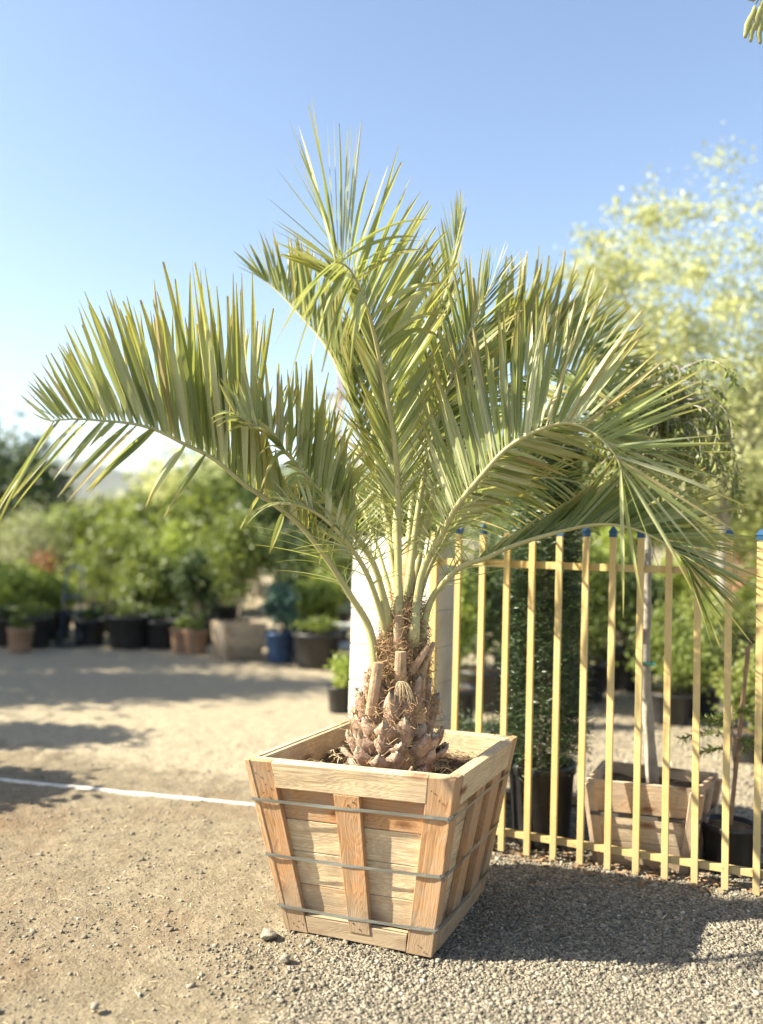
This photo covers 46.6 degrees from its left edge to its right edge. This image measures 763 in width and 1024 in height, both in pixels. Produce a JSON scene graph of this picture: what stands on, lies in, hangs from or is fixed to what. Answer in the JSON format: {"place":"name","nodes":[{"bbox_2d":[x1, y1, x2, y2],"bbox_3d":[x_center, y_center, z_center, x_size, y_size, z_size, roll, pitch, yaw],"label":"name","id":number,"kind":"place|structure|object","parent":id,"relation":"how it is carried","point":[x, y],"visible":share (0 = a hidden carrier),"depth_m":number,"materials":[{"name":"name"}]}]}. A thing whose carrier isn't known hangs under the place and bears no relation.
{"place":"outdoors","nodes":[
{"label":"outdoors","id":0,"kind":"place"},
{"bbox_2d":[334,623,350,629],"bbox_3d":[-0.587,1.666,11.760,0.750,0.360,0.300,1,-2,0],"label":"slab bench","id":1,"kind":"object","parent":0,"point":[346,626],"visible":0.02,"depth_m":11.62,"materials":[{"name":"grey concrete"}]},
{"bbox_2d":[51,446,665,546],"bbox_3d":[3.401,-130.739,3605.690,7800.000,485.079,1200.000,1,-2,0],"label":"hills","id":2,"kind":"structure","parent":0,"point":[112,480],"depth_m":3658.77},
{"bbox_2d":[0,542,762,1023],"bbox_3d":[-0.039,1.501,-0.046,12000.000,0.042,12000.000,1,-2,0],"label":"ground","id":3,"kind":"structure","parent":0,"point":[162,704],"depth_m":4.00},
{"bbox_2d":[0,558,14,574],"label":"potted shrub","id":4,"kind":"object","parent":3,"relation":"on","point":[1,566],"visible":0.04,"depth_m":12.72,"materials":[{"name":"green plant"}]},
{"bbox_2d":[0,600,19,646],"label":"potted plant","id":5,"kind":"object","parent":3,"relation":"on","point":[4,618],"visible":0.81,"depth_m":11.29,"materials":[{"name":"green plant"}]},
{"bbox_2d":[6,612,34,652],"bbox_3d":[-4.439,1.470,10.866,0.331,0.493,0.315,1,-2,0],"label":"clay pot","id":6,"kind":"object","parent":3,"relation":"on","point":[20,636],"visible":1,"depth_m":10.77,"materials":[{"name":"ceramic"}]},
{"bbox_2d":[0,558,60,614],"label":"potted shrub","id":7,"kind":"object","parent":3,"relation":"on","point":[14,587],"visible":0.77,"depth_m":11.92,"materials":[{"name":"green plant"}]},
{"bbox_2d":[7,601,55,648],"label":"potted plant","id":8,"kind":"object","parent":3,"relation":"on","point":[42,619],"visible":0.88,"depth_m":11.25,"materials":[{"name":"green plant"}]},
{"bbox_2d":[0,493,86,571],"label":"tree","id":9,"kind":"object","parent":3,"relation":"on","point":[21,551],"visible":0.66,"depth_m":16.93,"materials":[{"name":"green plant"}]},
{"bbox_2d":[0,415,86,551],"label":"distant tree","id":10,"kind":"object","parent":3,"relation":"on","point":[62,477],"visible":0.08,"depth_m":23.94,"materials":[{"name":"green plant"}]},
{"bbox_2d":[0,405,92,553],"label":"distant tree","id":11,"kind":"object","parent":3,"relation":"on","point":[7,478],"visible":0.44,"depth_m":21.25,"materials":[{"name":"green plant"}]},
{"bbox_2d":[29,545,64,578],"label":"potted shrub","id":12,"kind":"object","parent":3,"relation":"on","point":[42,559],"visible":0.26,"depth_m":15.38,"materials":[{"name":"orange plant"}]},
{"bbox_2d":[20,559,90,639],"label":"potted shrub","id":13,"kind":"object","parent":3,"relation":"on","point":[55,590],"visible":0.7,"depth_m":12.18,"materials":[{"name":"green plant"}]},
{"bbox_2d":[0,500,123,602],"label":"distant tree","id":14,"kind":"object","parent":3,"relation":"on","point":[69,511],"visible":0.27,"depth_m":18.48,"materials":[{"name":"green plant"}]},
{"bbox_2d":[30,510,94,601],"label":"potted shrub","id":15,"kind":"object","parent":3,"relation":"on","point":[71,538],"visible":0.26,"depth_m":18.18,"materials":[{"name":"green plant"}]},
{"bbox_2d":[52,566,83,645],"bbox_3d":[-4.067,1.225,11.557,0.340,1.044,0.366,1,-2,0],"label":"hand cart","id":16,"kind":"object","parent":3,"relation":"on","point":[59,638],"visible":0.98,"depth_m":11.58,"materials":[{"name":"blue paint"}]},
{"bbox_2d":[48,487,106,504],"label":"distant tree","id":17,"kind":"object","parent":3,"relation":"on","point":[78,497],"depth_m":45.52,"materials":[{"name":"green plant"}]},
{"bbox_2d":[55,487,128,517],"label":"distant tree","id":18,"kind":"object","parent":3,"relation":"on","point":[98,501],"visible":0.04,"depth_m":29.75,"materials":[{"name":"green plant"}]},
{"bbox_2d":[72,603,114,645],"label":"potted plant","id":19,"kind":"object","parent":3,"relation":"on","point":[91,622],"visible":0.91,"depth_m":11.62,"materials":[{"name":"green plant"}]},
{"bbox_2d":[91,1002,98,1009],"bbox_3d":[-0.901,1.553,2.781,0.025,0.021,0.034,1,-2,0],"label":"rock","id":20,"kind":"object","parent":3,"relation":"on","point":[94,1005],"visible":1,"depth_m":2.77,"materials":[{"name":"stone"}]},
{"bbox_2d":[68,489,143,506],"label":"distant tree","id":21,"kind":"object","parent":3,"relation":"on","point":[75,501],"depth_m":33.56,"materials":[{"name":"green plant"}]},
{"bbox_2d":[75,490,143,596],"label":"distant tree","id":22,"kind":"object","parent":3,"relation":"on","point":[112,508],"visible":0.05,"depth_m":19.60,"materials":[{"name":"green plant"}]},
{"bbox_2d":[51,505,168,632],"bbox_3d":[-3.998,0.845,13.369,1.655,1.919,1.618,1,-2,0],"label":"potted shrub","id":23,"kind":"object","parent":3,"relation":"on","point":[109,557],"visible":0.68,"depth_m":13.26,"materials":[{"name":"green plant"}]},
{"bbox_2d":[0,778,254,805],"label":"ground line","id":24,"kind":"object","parent":3,"relation":"on","point":[112,790],"visible":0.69,"depth_m":5.11,"materials":[{"name":"white paint"}]},
{"bbox_2d":[105,599,159,648],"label":"potted plant","id":25,"kind":"object","parent":3,"relation":"on","point":[126,629],"visible":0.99,"depth_m":11.37,"materials":[{"name":"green plant"}]},
{"bbox_2d":[95,532,179,617],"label":"potted shrub","id":26,"kind":"object","parent":3,"relation":"on","point":[148,586],"visible":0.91,"depth_m":12.41,"materials":[{"name":"green plant"}]},
{"bbox_2d":[62,485,215,608],"bbox_3d":[-4.464,0.692,16.953,3.217,2.440,3.080,3,-2,-40],"label":"distant tree","id":27,"kind":"object","parent":3,"relation":"on","point":[147,517],"visible":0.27,"depth_m":16.59,"materials":[{"name":"green plant"}]},
{"bbox_2d":[109,462,175,512],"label":"distant tree","id":28,"kind":"object","parent":3,"relation":"on","point":[131,487],"depth_m":25.60,"materials":[{"name":"green plant"}]},
{"bbox_2d":[141,604,185,648],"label":"potted plant","id":29,"kind":"object","parent":3,"relation":"on","point":[158,631],"visible":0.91,"depth_m":11.47,"materials":[{"name":"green plant"}]},
{"bbox_2d":[136,507,205,618],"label":"potted shrub","id":30,"kind":"object","parent":3,"relation":"on","point":[177,606],"visible":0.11,"depth_m":13.11,"materials":[{"name":"green plant"}]},
{"bbox_2d":[170,613,193,652],"bbox_3d":[-2.530,1.531,11.288,0.321,0.495,0.367,1,-2,0],"label":"clay pot","id":31,"kind":"object","parent":3,"relation":"on","point":[178,640],"visible":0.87,"depth_m":11.14,"materials":[{"name":"ceramic"}]},
{"bbox_2d":[183,611,208,653],"bbox_3d":[-2.343,1.517,11.170,0.322,0.527,0.342,1,-2,0],"label":"clay pot","id":32,"kind":"object","parent":3,"relation":"on","point":[195,640],"visible":1,"depth_m":11.06,"materials":[{"name":"ceramic"}]},
{"bbox_2d":[160,540,238,644],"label":"potted shrub","id":33,"kind":"object","parent":3,"relation":"on","point":[188,578],"visible":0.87,"depth_m":12.03,"materials":[{"name":"green plant"}]},
{"bbox_2d":[109,430,294,530],"bbox_3d":[-4.913,-0.176,24.045,4.528,4.582,4.372,3,-2,-35],"label":"distant tree","id":34,"kind":"object","parent":3,"relation":"on","point":[161,491],"visible":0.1,"depth_m":23.32,"materials":[{"name":"green plant"}]},
{"bbox_2d":[159,446,266,601],"bbox_3d":[-3.114,0.282,18.082,2.772,3.402,3.124,1,-2,0],"label":"distant tree","id":35,"kind":"object","parent":3,"relation":"on","point":[217,497],"visible":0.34,"depth_m":17.46,"materials":[{"name":"green plant"}]},
{"bbox_2d":[182,501,256,619],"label":"potted shrub","id":36,"kind":"object","parent":3,"relation":"on","point":[230,612],"visible":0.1,"depth_m":14.01,"materials":[{"name":"green plant"}]},
{"bbox_2d":[210,619,266,660],"bbox_3d":[-1.763,1.568,10.863,0.549,0.444,0.549,2,-2,-29],"label":"wooden crate","id":37,"kind":"object","parent":3,"relation":"on","point":[234,640],"visible":1,"depth_m":10.69,"materials":[{"name":"brown wood"}]},
{"bbox_2d":[181,493,293,623],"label":"tree","id":38,"kind":"object","parent":37,"relation":"in","point":[231,543],"visible":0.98,"depth_m":10.68,"materials":[{"name":"green plant"}]},
{"bbox_2d":[206,469,309,595],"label":"distant tree","id":39,"kind":"object","parent":3,"relation":"on","point":[258,591],"depth_m":21.91,"materials":[{"name":"green plant"}]},
{"bbox_2d":[260,928,277,939],"bbox_3d":[-0.420,1.582,3.316,0.067,0.038,0.064,1,-2,0],"label":"rock","id":40,"kind":"object","parent":3,"relation":"on","point":[268,933],"visible":1,"depth_m":3.30,"materials":[{"name":"stone"}]},
{"bbox_2d":[0,800,545,1023],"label":"dirt clods","id":41,"kind":"object","parent":3,"relation":"on","point":[391,977],"visible":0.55,"depth_m":3.28,"materials":[{"name":"soil"}]},
{"bbox_2d":[222,463,340,586],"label":"distant tree","id":42,"kind":"object","parent":3,"relation":"on","point":[272,513],"visible":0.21,"depth_m":16.55,"materials":[{"name":"green plant"}]},
{"bbox_2d":[258,574,306,663],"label":"blue pot shrub","id":43,"kind":"object","parent":3,"relation":"on","point":[279,606],"visible":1,"depth_m":10.43,"materials":[{"name":"green plant"}]},
{"bbox_2d":[279,953,289,962],"bbox_3d":[-0.342,1.575,3.128,0.040,0.024,0.040,1,-2,0],"label":"rock","id":44,"kind":"object","parent":3,"relation":"on","point":[284,958],"visible":1,"depth_m":3.11,"materials":[{"name":"stone"}]},
{"bbox_2d":[262,515,342,630],"bbox_3d":[-1.248,0.898,13.376,1.312,1.955,1.083,1,-2,24],"label":"potted shrub","id":45,"kind":"object","parent":3,"relation":"on","point":[293,556],"visible":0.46,"depth_m":13.24,"materials":[{"name":"green plant"}]},
{"bbox_2d":[285,566,347,656],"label":"potted shrub","id":46,"kind":"object","parent":3,"relation":"on","point":[319,599],"visible":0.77,"depth_m":11.01,"materials":[{"name":"green plant"}]},
{"bbox_2d":[290,615,344,669],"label":"potted plant","id":47,"kind":"object","parent":3,"relation":"on","point":[316,645],"visible":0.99,"depth_m":10.06,"materials":[{"name":"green plant"}]},
{"bbox_2d":[297,515,351,610],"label":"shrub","id":48,"kind":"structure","parent":3,"relation":"on","point":[348,604],"depth_m":18.39,"materials":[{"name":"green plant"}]},
{"bbox_2d":[297,531,352,641],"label":"potted shrub","id":49,"kind":"object","parent":3,"relation":"on","point":[344,617],"visible":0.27,"depth_m":12.81,"materials":[{"name":"green plant"}]},
{"bbox_2d":[282,460,373,534],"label":"distant tree","id":50,"kind":"object","parent":3,"relation":"on","point":[286,474],"visible":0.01,"depth_m":25.94,"materials":[{"name":"green plant"}]},
{"bbox_2d":[325,377,345,453],"bbox_3d":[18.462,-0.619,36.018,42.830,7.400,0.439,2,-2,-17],"label":"utility pole","id":51,"kind":"object","parent":3,"relation":"on","point":[339,401],"visible":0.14,"depth_m":30.10,"materials":[{"name":"white metal"}]},
{"bbox_2d":[288,476,383,556],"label":"distant tree","id":52,"kind":"object","parent":3,"relation":"on","point":[356,511],"visible":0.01,"depth_m":20.03,"materials":[{"name":"green plant"}]},
{"bbox_2d":[324,648,350,712],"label":"potted plant","id":53,"kind":"object","parent":3,"relation":"on","point":[338,695],"visible":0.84,"depth_m":7.58,"materials":[{"name":"green plant"}]},
{"bbox_2d":[0,737,681,1023],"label":"dirt crumbs","id":54,"kind":"object","parent":3,"relation":"on","point":[175,958],"visible":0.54,"depth_m":3.51,"materials":[{"name":"soil"}]},
{"bbox_2d":[339,643,351,650],"bbox_3d":[-0.596,1.718,10.858,0.750,0.200,0.300,1,-2,0],"label":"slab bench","id":55,"kind":"object","parent":3,"relation":"on","point":[344,646],"depth_m":10.71,"materials":[{"name":"grey concrete"}]},
{"bbox_2d":[244,720,516,957],"bbox_3d":[0.029,1.274,3.542,0.796,0.672,0.922,1,-2,24],"label":"wooden planter crate","id":56,"kind":"object","parent":3,"relation":"on","point":[361,849],"visible":0.81,"depth_m":3.27,"materials":[{"name":"brown wood"}]},
{"bbox_2d":[0,96,762,771],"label":"palm tree","id":57,"kind":"object","parent":56,"relation":"in","point":[206,394],"visible":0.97,"depth_m":3.35,"materials":[{"name":"green plant"}]},
{"bbox_2d":[0,803,762,1023],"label":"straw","id":58,"kind":"object","parent":3,"relation":"on","point":[331,937],"visible":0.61,"depth_m":3.29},
{"bbox_2d":[355,466,408,537],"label":"distant tree","id":59,"kind":"object","parent":3,"relation":"on","point":[379,510],"depth_m":29.13,"materials":[{"name":"green plant"}]},
{"bbox_2d":[348,537,455,729],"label":"block pillar","id":60,"kind":"structure","parent":3,"relation":"on","point":[359,645],"depth_m":4.65,"materials":[{"name":"white concrete"}]},
{"bbox_2d":[378,492,479,547],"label":"distant tree","id":61,"kind":"object","parent":3,"relation":"on","point":[453,536],"visible":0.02,"depth_m":31.17,"materials":[{"name":"green plant"}]},
{"bbox_2d":[458,552,485,728],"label":"potted shrub","id":62,"kind":"object","parent":3,"relation":"on","point":[467,696],"visible":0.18,"depth_m":7.13,"materials":[{"name":"green plant"}]},
{"bbox_2d":[401,436,598,559],"bbox_3d":[2.391,0.221,16.939,4.246,3.736,4.879,1,-2,0],"label":"leafy tree","id":63,"kind":"object","parent":3,"relation":"on","point":[485,516],"visible":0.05,"depth_m":16.57,"materials":[{"name":"green plant"}]},
{"bbox_2d":[450,517,552,712],"bbox_3d":[0.973,0.807,8.016,1.209,1.924,1.220,1,-2,0],"label":"potted shrub","id":64,"kind":"object","parent":3,"relation":"on","point":[493,602],"visible":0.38,"depth_m":7.76,"materials":[{"name":"green plant"}]},
{"bbox_2d":[458,703,549,752],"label":"juniper","id":65,"kind":"object","parent":3,"relation":"on","point":[468,727],"visible":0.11,"depth_m":5.15,"materials":[{"name":"green plant"}]},
{"bbox_2d":[465,497,565,689],"bbox_3d":[1.565,0.777,9.158,1.108,2.086,1.451,3,-2,-33],"label":"potted shrub","id":66,"kind":"object","parent":3,"relation":"on","point":[500,532],"visible":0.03,"depth_m":9.16,"materials":[{"name":"green plant"}]},
{"bbox_2d":[506,788,577,804],"bbox_3d":[0.974,1.648,5.119,1.012,0.050,0.090,1,-2,8],"label":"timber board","id":67,"kind":"object","parent":3,"relation":"on","point":[574,798],"depth_m":5.10,"materials":[{"name":"brown wood"}]},
{"bbox_2d":[487,407,600,848],"bbox_3d":[0.830,0.549,4.510,0.588,2.218,0.575,1,-2,0],"label":"potted yew","id":68,"kind":"object","parent":3,"relation":"on","point":[541,756],"visible":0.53,"depth_m":4.38,"materials":[{"name":"green plant"}]},
{"bbox_2d":[550,527,636,702],"bbox_3d":[1.971,0.835,8.631,0.938,1.957,1.071,2,-2,-20],"label":"potted shrub","id":69,"kind":"object","parent":3,"relation":"on","point":[599,586],"visible":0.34,"depth_m":8.47,"materials":[{"name":"green plant"}]},
{"bbox_2d":[428,524,762,895],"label":"yellow fence","id":70,"kind":"object","parent":3,"relation":"on","point":[724,867],"visible":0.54,"depth_m":4.08,"materials":[{"name":"metal"}]},
{"bbox_2d":[588,526,636,686],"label":"potted shrub","id":71,"kind":"object","parent":3,"relation":"on","point":[606,542],"visible":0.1,"depth_m":9.47,"materials":[{"name":"green plant"}]},
{"bbox_2d":[472,691,762,879],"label":"path gravel","id":72,"kind":"structure","parent":3,"relation":"on","point":[672,762],"depth_m":6.45,"materials":[{"name":"stone"}]},
{"bbox_2d":[493,842,762,898],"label":"leaf litter","id":73,"kind":"object","parent":3,"relation":"on","point":[575,866],"visible":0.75,"depth_m":4.04,"materials":[{"name":"brown plant"}]},
{"bbox_2d":[551,436,711,639],"bbox_3d":[3.754,0.261,14.133,3.290,3.554,3.139,3,-2,-40],"label":"leafy tree","id":74,"kind":"object","parent":3,"relation":"on","point":[635,544],"visible":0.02,"depth_m":13.73,"materials":[{"name":"green plant"}]},
{"bbox_2d":[591,544,679,691],"bbox_3d":[2.654,1.083,9.268,1.094,1.536,0.991,1,-2,0],"label":"potted shrub","id":75,"kind":"object","parent":3,"relation":"on","point":[623,678],"visible":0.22,"depth_m":9.10,"materials":[{"name":"green plant"}]},
{"bbox_2d":[585,760,722,873],"bbox_3d":[1.300,1.465,4.235,0.616,0.405,0.448,1,-2,21],"label":"wooden box","id":76,"kind":"object","parent":3,"relation":"on","point":[680,797],"visible":0.62,"depth_m":4.12,"materials":[{"name":"brown wood"}]},
{"bbox_2d":[563,353,749,784],"bbox_3d":[1.329,0.267,4.368,0.878,2.112,0.940,1,-2,0],"label":"weeping tree","id":77,"kind":"object","parent":76,"relation":"on","point":[663,430],"visible":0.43,"depth_m":4.26,"materials":[{"name":"green plant"}]},
{"bbox_2d":[549,121,762,683],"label":"golden tree","id":78,"kind":"object","parent":3,"relation":"on","point":[753,404],"visible":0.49,"depth_m":8.83,"materials":[{"name":"yellow plant"}]},
{"bbox_2d":[597,472,734,581],"bbox_3d":[9.175,0.258,29.926,5.890,4.802,6.606,3,-2,-32],"label":"distant tree","id":79,"kind":"object","parent":3,"relation":"on","point":[636,548],"depth_m":30.00,"materials":[{"name":"green plant"}]},
{"bbox_2d":[596,598,747,725],"bbox_3d":[2.529,1.248,7.566,1.115,1.097,1.459,3,-2,-36],"label":"potted shrub","id":80,"kind":"object","parent":3,"relation":"on","point":[681,669],"visible":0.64,"depth_m":7.39,"materials":[{"name":"green plant"}]},
{"bbox_2d":[652,542,716,672],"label":"potted shrub","id":81,"kind":"object","parent":3,"relation":"on","point":[678,587],"visible":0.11,"depth_m":10.51,"materials":[{"name":"green plant"}]},
{"bbox_2d":[624,491,760,566],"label":"leafy tree","id":82,"kind":"object","parent":3,"relation":"on","point":[714,551],"visible":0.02,"depth_m":18.54,"materials":[{"name":"green plant"}]},
{"bbox_2d":[651,578,750,718],"bbox_3d":[2.837,1.198,7.853,0.860,1.231,0.904,1,-2,0],"label":"potted shrub","id":83,"kind":"object","parent":3,"relation":"on","point":[712,698],"visible":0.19,"depth_m":7.73,"materials":[{"name":"green plant"}]},
{"bbox_2d":[652,335,762,568],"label":"leafy tree","id":84,"kind":"object","parent":3,"relation":"on","point":[755,526],"visible":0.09,"depth_m":11.98,"materials":[{"name":"green plant"}]},
{"bbox_2d":[664,444,758,579],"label":"distant tree","id":85,"kind":"object","parent":3,"relation":"on","point":[741,548],"visible":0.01,"depth_m":29.54,"materials":[{"name":"green plant"}]},
{"bbox_2d":[675,646,762,876],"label":"potted seedling","id":86,"kind":"object","parent":3,"relation":"on","point":[740,841],"visible":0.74,"depth_m":4.12,"materials":[{"name":"black plastic"}]},
{"bbox_2d":[691,575,755,666],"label":"potted shrub","id":87,"kind":"object","parent":3,"relation":"on","point":[745,627],"visible":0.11,"depth_m":11.17,"materials":[{"name":"green plant"}]},
{"bbox_2d":[707,628,762,764],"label":"potted shrub","id":88,"kind":"object","parent":3,"relation":"on","point":[736,689],"visible":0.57,"depth_m":6.21,"materials":[{"name":"green plant"}]},
{"bbox_2d":[732,557,756,652],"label":"potted shrub","id":89,"kind":"object","parent":3,"relation":"on","point":[742,595],"visible":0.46,"depth_m":10.29,"materials":[{"name":"green plant"}]},
{"bbox_2d":[732,550,756,653],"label":"potted shrub","id":90,"kind":"object","parent":3,"relation":"on","point":[753,642],"visible":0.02,"depth_m":12.20,"materials":[{"name":"green plant"}]},
{"bbox_2d":[0,772,762,1023],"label":"gravel","id":91,"kind":"structure","parent":0,"point":[548,957],"depth_m":3.20,"materials":[{"name":"grey gravel"}]},
{"bbox_2d":[0,0,762,472],"label":"sky","id":92,"kind":"structure","parent":0,"point":[136,136],"materials":[{"name":"blue"}]},
{"bbox_2d":[743,0,762,43],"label":"hanging branch","id":93,"kind":"object","parent":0,"point":[756,16],"visible":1,"depth_m":3.30,"materials":[{"name":"green plant"}]}
]}

